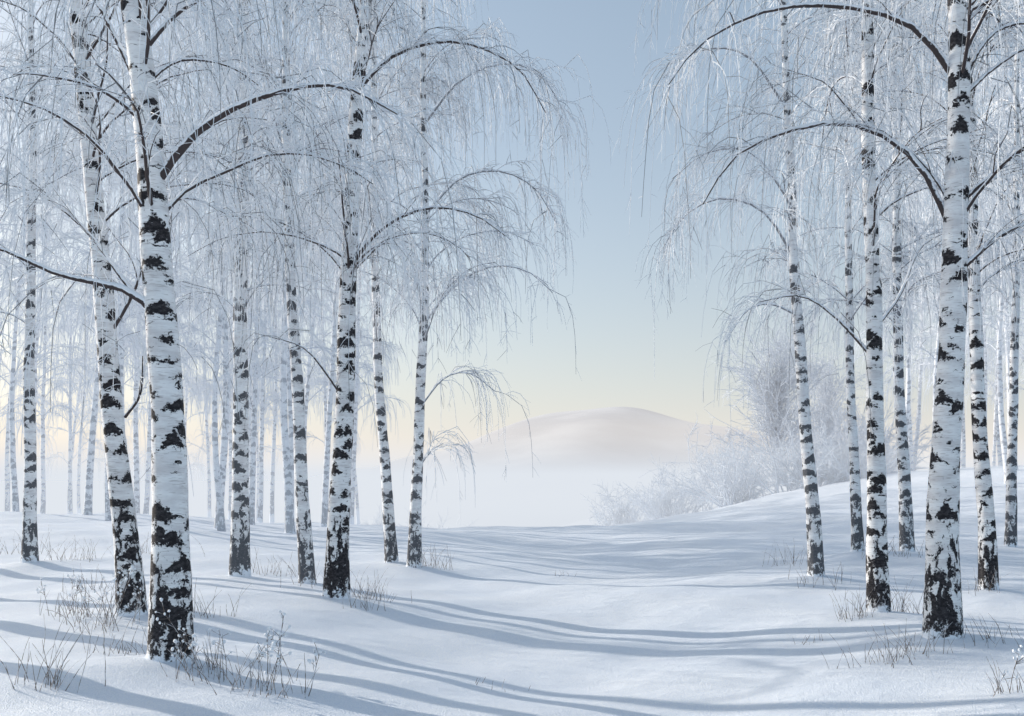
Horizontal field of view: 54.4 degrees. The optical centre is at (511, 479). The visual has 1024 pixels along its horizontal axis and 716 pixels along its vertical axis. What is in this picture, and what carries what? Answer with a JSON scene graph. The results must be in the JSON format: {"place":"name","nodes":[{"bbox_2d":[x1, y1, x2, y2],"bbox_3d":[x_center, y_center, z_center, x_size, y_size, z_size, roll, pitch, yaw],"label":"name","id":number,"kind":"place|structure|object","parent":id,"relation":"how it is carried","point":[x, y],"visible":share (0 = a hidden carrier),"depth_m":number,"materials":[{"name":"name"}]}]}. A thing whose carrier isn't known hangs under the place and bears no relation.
{"place":"outdoors","nodes":[
{"label":"outdoors","id":0,"kind":"place"},
{"bbox_2d":[0,528,71,553],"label":"dry grass","id":1,"kind":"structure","parent":0,"point":[21,541],"depth_m":21.10,"materials":[{"name":"white plant"}]},
{"bbox_2d":[0,616,105,692],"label":"dry grass","id":2,"kind":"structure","parent":0,"point":[49,671],"depth_m":7.52,"materials":[{"name":"white"}]},
{"bbox_2d":[40,538,113,561],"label":"dry grass","id":3,"kind":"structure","parent":0,"point":[87,557],"depth_m":18.53,"materials":[{"name":"white plant"}]},
{"bbox_2d":[59,586,114,626],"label":"dry grass","id":4,"kind":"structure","parent":0,"point":[87,615],"depth_m":11.20,"materials":[{"name":"white plant"}]},
{"bbox_2d":[63,564,110,592],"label":"dry grass","id":5,"kind":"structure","parent":0,"point":[92,581],"depth_m":14.86,"materials":[{"name":"white plant"}]},
{"bbox_2d":[43,615,146,655],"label":"dry grass","id":6,"kind":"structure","parent":0,"point":[131,646],"depth_m":9.44,"materials":[{"name":"white"}]},
{"bbox_2d":[141,532,204,555],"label":"dry grass","id":7,"kind":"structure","parent":0,"point":[150,552],"depth_m":19.74,"materials":[{"name":"white plant"}]},
{"bbox_2d":[179,630,253,675],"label":"dry grass","id":8,"kind":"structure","parent":0,"point":[207,657],"depth_m":8.54,"materials":[{"name":"white"}]},
{"bbox_2d":[193,579,249,617],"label":"dry grass","id":9,"kind":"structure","parent":0,"point":[213,603],"depth_m":11.53,"materials":[{"name":"white plant"}]},
{"bbox_2d":[251,549,295,576],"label":"dry grass","id":10,"kind":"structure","parent":0,"point":[274,568],"depth_m":17.48,"materials":[{"name":"white plant"}]},
{"bbox_2d":[280,559,322,586],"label":"dry grass","id":11,"kind":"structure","parent":0,"point":[310,577],"depth_m":15.19,"materials":[{"name":"white plant"}]},
{"bbox_2d":[344,585,384,610],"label":"dry grass","id":12,"kind":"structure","parent":0,"point":[366,601],"depth_m":13.18,"materials":[{"name":"white plant"}]},
{"bbox_2d":[350,568,411,602],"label":"dry grass","id":13,"kind":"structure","parent":0,"point":[368,588],"depth_m":14.17,"materials":[{"name":"white plant"}]},
{"bbox_2d":[421,545,451,569],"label":"dry grass","id":14,"kind":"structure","parent":0,"point":[435,564],"depth_m":19.68,"materials":[{"name":"white plant"}]},
{"bbox_2d":[62,407,897,526],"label":"snowy hill","id":15,"kind":"structure","parent":0,"point":[577,453],"depth_m":266.86,"materials":[{"name":"white snow"}]},
{"bbox_2d":[0,465,1023,715],"bbox_3d":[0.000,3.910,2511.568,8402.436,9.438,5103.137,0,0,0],"label":"snowy ground","id":16,"kind":"structure","parent":0,"point":[710,613],"depth_m":12.27,"materials":[{"name":"white snow"}]},
{"bbox_2d":[0,152,44,322],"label":"birch tree","id":17,"kind":"object","parent":16,"relation":"on","point":[13,246],"visible":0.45,"depth_m":19.07,"materials":[{"name":"white plant"}]},
{"bbox_2d":[36,568,105,619],"bbox_3d":[-5.073,1.320,11.616,0.834,0.593,0.622,0,0,-31],"label":"dry weed","id":18,"kind":"object","parent":16,"relation":"on","point":[76,583],"visible":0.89,"depth_m":11.58,"materials":[{"name":"grey plant"}]},
{"bbox_2d":[0,0,145,562],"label":"birch tree","id":19,"kind":"object","parent":16,"relation":"on","point":[29,550],"visible":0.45,"depth_m":18.03,"materials":[{"name":"white plant"}]},
{"bbox_2d":[50,563,148,634],"bbox_3d":[-4.370,1.269,10.746,0.876,0.780,0.989,0,0,0],"label":"dry weed","id":20,"kind":"object","parent":16,"relation":"on","point":[131,569],"visible":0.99,"depth_m":10.76,"materials":[{"name":"grey plant"}]},
{"bbox_2d":[0,0,336,615],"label":"birch tree","id":21,"kind":"object","parent":16,"relation":"on","point":[127,549],"visible":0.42,"depth_m":11.30,"materials":[{"name":"white plant"}]},
{"bbox_2d":[153,598,299,694],"bbox_3d":[-2.376,1.331,8.088,1.194,0.792,0.947,0,0,0],"label":"dry weed","id":22,"kind":"object","parent":16,"relation":"on","point":[193,643],"visible":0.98,"depth_m":8.15,"materials":[{"name":"grey plant"}]},
{"bbox_2d":[0,0,483,661],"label":"birch tree","id":23,"kind":"object","parent":16,"relation":"on","point":[170,574],"visible":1,"depth_m":8.60,"materials":[{"name":"white plant"}]},
{"bbox_2d":[98,0,387,576],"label":"birch tree","id":24,"kind":"object","parent":16,"relation":"on","point":[239,561],"visible":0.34,"depth_m":16.20,"materials":[{"name":"white plant"}]},
{"bbox_2d":[230,626,325,698],"bbox_3d":[-1.889,1.447,7.862,0.756,0.574,0.539,0,0,35],"label":"dry weed","id":25,"kind":"object","parent":16,"relation":"on","point":[269,628],"visible":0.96,"depth_m":7.85,"materials":[{"name":"grey plant"}]},
{"bbox_2d":[163,0,459,583],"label":"birch tree","id":26,"kind":"object","parent":16,"relation":"on","point":[304,541],"visible":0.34,"depth_m":15.43,"materials":[{"name":"white plant"}]},
{"bbox_2d":[222,0,520,562],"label":"birch tree","id":27,"kind":"object","parent":16,"relation":"on","point":[390,549],"visible":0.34,"depth_m":19.86,"materials":[{"name":"white plant"}]},
{"bbox_2d":[171,0,590,598],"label":"birch tree","id":28,"kind":"object","parent":16,"relation":"on","point":[337,576],"visible":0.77,"depth_m":13.60,"materials":[{"name":"white plant"}]},
{"bbox_2d":[354,503,433,527],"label":"frosted bush","id":29,"kind":"object","parent":16,"relation":"on","point":[380,520],"visible":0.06,"depth_m":67.58,"materials":[{"name":"white plant"}]},
{"bbox_2d":[396,506,477,527],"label":"frosted bush","id":30,"kind":"object","parent":16,"relation":"on","point":[437,523],"visible":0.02,"depth_m":66.43,"materials":[{"name":"white plant"}]},
{"bbox_2d":[296,0,612,567],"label":"birch tree","id":31,"kind":"object","parent":16,"relation":"on","point":[414,555],"visible":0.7,"depth_m":19.42,"materials":[{"name":"white plant"}]},
{"bbox_2d":[0,0,1023,532],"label":"distant birch forest","id":32,"kind":"object","parent":16,"relation":"on","point":[282,398],"visible":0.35,"depth_m":34.34,"materials":[{"name":"white plant"}]},
{"bbox_2d":[581,479,656,525],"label":"frosted bush","id":33,"kind":"object","parent":16,"relation":"on","point":[619,513],"visible":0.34,"depth_m":61.47,"materials":[{"name":"white plant"}]},
{"bbox_2d":[598,456,722,522],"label":"frosted bush","id":34,"kind":"object","parent":16,"relation":"on","point":[663,502],"visible":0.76,"depth_m":55.43,"materials":[{"name":"white plant"}]},
{"bbox_2d":[642,414,799,511],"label":"frosted bush","id":35,"kind":"object","parent":16,"relation":"on","point":[705,481],"visible":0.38,"depth_m":57.37,"materials":[{"name":"white plant"}]},
{"bbox_2d":[653,429,800,508],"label":"frosted bush","id":36,"kind":"object","parent":16,"relation":"on","point":[734,486],"visible":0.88,"depth_m":49.79,"materials":[{"name":"white plant"}]},
{"bbox_2d":[612,0,946,576],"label":"birch tree","id":37,"kind":"object","parent":16,"relation":"on","point":[815,555],"visible":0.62,"depth_m":16.22,"materials":[{"name":"white plant"}]},
{"bbox_2d":[705,309,861,493],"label":"frosted tree","id":38,"kind":"object","parent":16,"relation":"on","point":[776,400],"visible":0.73,"depth_m":57.58,"materials":[{"name":"white plant"}]},
{"bbox_2d":[727,421,866,493],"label":"frosted bush","id":39,"kind":"object","parent":16,"relation":"on","point":[795,472],"visible":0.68,"depth_m":48.56,"materials":[{"name":"white plant"}]},
{"bbox_2d":[619,0,1023,638],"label":"birch tree","id":40,"kind":"object","parent":16,"relation":"on","point":[943,600],"visible":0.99,"depth_m":9.86,"materials":[{"name":"white plant"}]},
{"bbox_2d":[784,336,895,476],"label":"frosted tree","id":41,"kind":"object","parent":16,"relation":"on","point":[830,387],"visible":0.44,"depth_m":61.56,"materials":[{"name":"white plant"}]},
{"bbox_2d":[663,0,1023,611],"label":"birch tree","id":42,"kind":"object","parent":16,"relation":"on","point":[877,567],"visible":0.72,"depth_m":12.22,"materials":[{"name":"white plant"}]},
{"bbox_2d":[769,398,919,490],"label":"frosted bush","id":43,"kind":"object","parent":16,"relation":"on","point":[837,426],"visible":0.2,"depth_m":51.61,"materials":[{"name":"white plant"}]},
{"bbox_2d":[690,0,1011,551],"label":"birch tree","id":44,"kind":"object","parent":16,"relation":"on","point":[857,538],"visible":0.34,"depth_m":19.42,"materials":[{"name":"white plant"}]},
{"bbox_2d":[801,416,918,483],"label":"frosted bush","id":45,"kind":"object","parent":16,"relation":"on","point":[846,466],"visible":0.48,"depth_m":47.90,"materials":[{"name":"white plant"}]},
{"bbox_2d":[796,398,932,476],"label":"frosted bush","id":46,"kind":"object","parent":16,"relation":"on","point":[895,455],"visible":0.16,"depth_m":54.23,"materials":[{"name":"white plant"}]},
{"bbox_2d":[748,0,1023,551],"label":"birch tree","id":47,"kind":"object","parent":16,"relation":"on","point":[906,522],"visible":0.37,"depth_m":19.40,"materials":[{"name":"white plant"}]},
{"bbox_2d":[788,0,1023,589],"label":"birch tree","id":48,"kind":"object","parent":16,"relation":"on","point":[987,549],"visible":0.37,"depth_m":14.31,"materials":[{"name":"white plant"}]},
{"bbox_2d":[882,0,1023,546],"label":"birch tree","id":49,"kind":"object","parent":16,"relation":"on","point":[1010,536],"visible":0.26,"depth_m":20.94,"materials":[{"name":"white plant"}]},
{"bbox_2d":[986,645,1023,696],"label":"dry weed","id":50,"kind":"object","parent":16,"relation":"on","point":[1006,671],"visible":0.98,"depth_m":7.62,"materials":[{"name":"white plant"}]},
{"bbox_2d":[0,0,1023,480],"label":"sky","id":51,"kind":"structure","parent":0,"point":[614,337],"materials":[{"name":"blue"}]},
{"bbox_2d":[762,538,806,566],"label":"dry grass","id":52,"kind":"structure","parent":0,"point":[774,561],"depth_m":19.51,"materials":[{"name":"white plant"}]},
{"bbox_2d":[788,562,850,589],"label":"dry grass","id":53,"kind":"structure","parent":0,"point":[818,576],"depth_m":15.69,"materials":[{"name":"white plant"}]},
{"bbox_2d":[829,585,887,621],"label":"dry grass","id":54,"kind":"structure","parent":0,"point":[840,613],"depth_m":12.02,"materials":[{"name":"white plant"}]},
{"bbox_2d":[826,625,906,667],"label":"dry grass","id":55,"kind":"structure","parent":0,"point":[892,660],"depth_m":9.18,"materials":[{"name":"white"}]},
{"bbox_2d":[861,530,923,558],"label":"dry grass","id":56,"kind":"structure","parent":0,"point":[900,550],"depth_m":18.78,"materials":[{"name":"white plant"}]},
{"bbox_2d":[889,577,923,613],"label":"dry grass","id":57,"kind":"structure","parent":0,"point":[902,603],"depth_m":12.34,"materials":[{"name":"white plant"}]},
{"bbox_2d":[879,618,964,663],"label":"dry grass","id":58,"kind":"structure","parent":0,"point":[905,651],"depth_m":9.42,"materials":[{"name":"white"}]},
{"bbox_2d":[961,565,1011,594],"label":"dry grass","id":59,"kind":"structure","parent":0,"point":[988,585],"depth_m":14.18,"materials":[{"name":"white plant"}]},
{"bbox_2d":[957,610,1023,647],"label":"dry grass","id":60,"kind":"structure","parent":0,"point":[987,642],"depth_m":9.61,"materials":[{"name":"white"}]}
]}

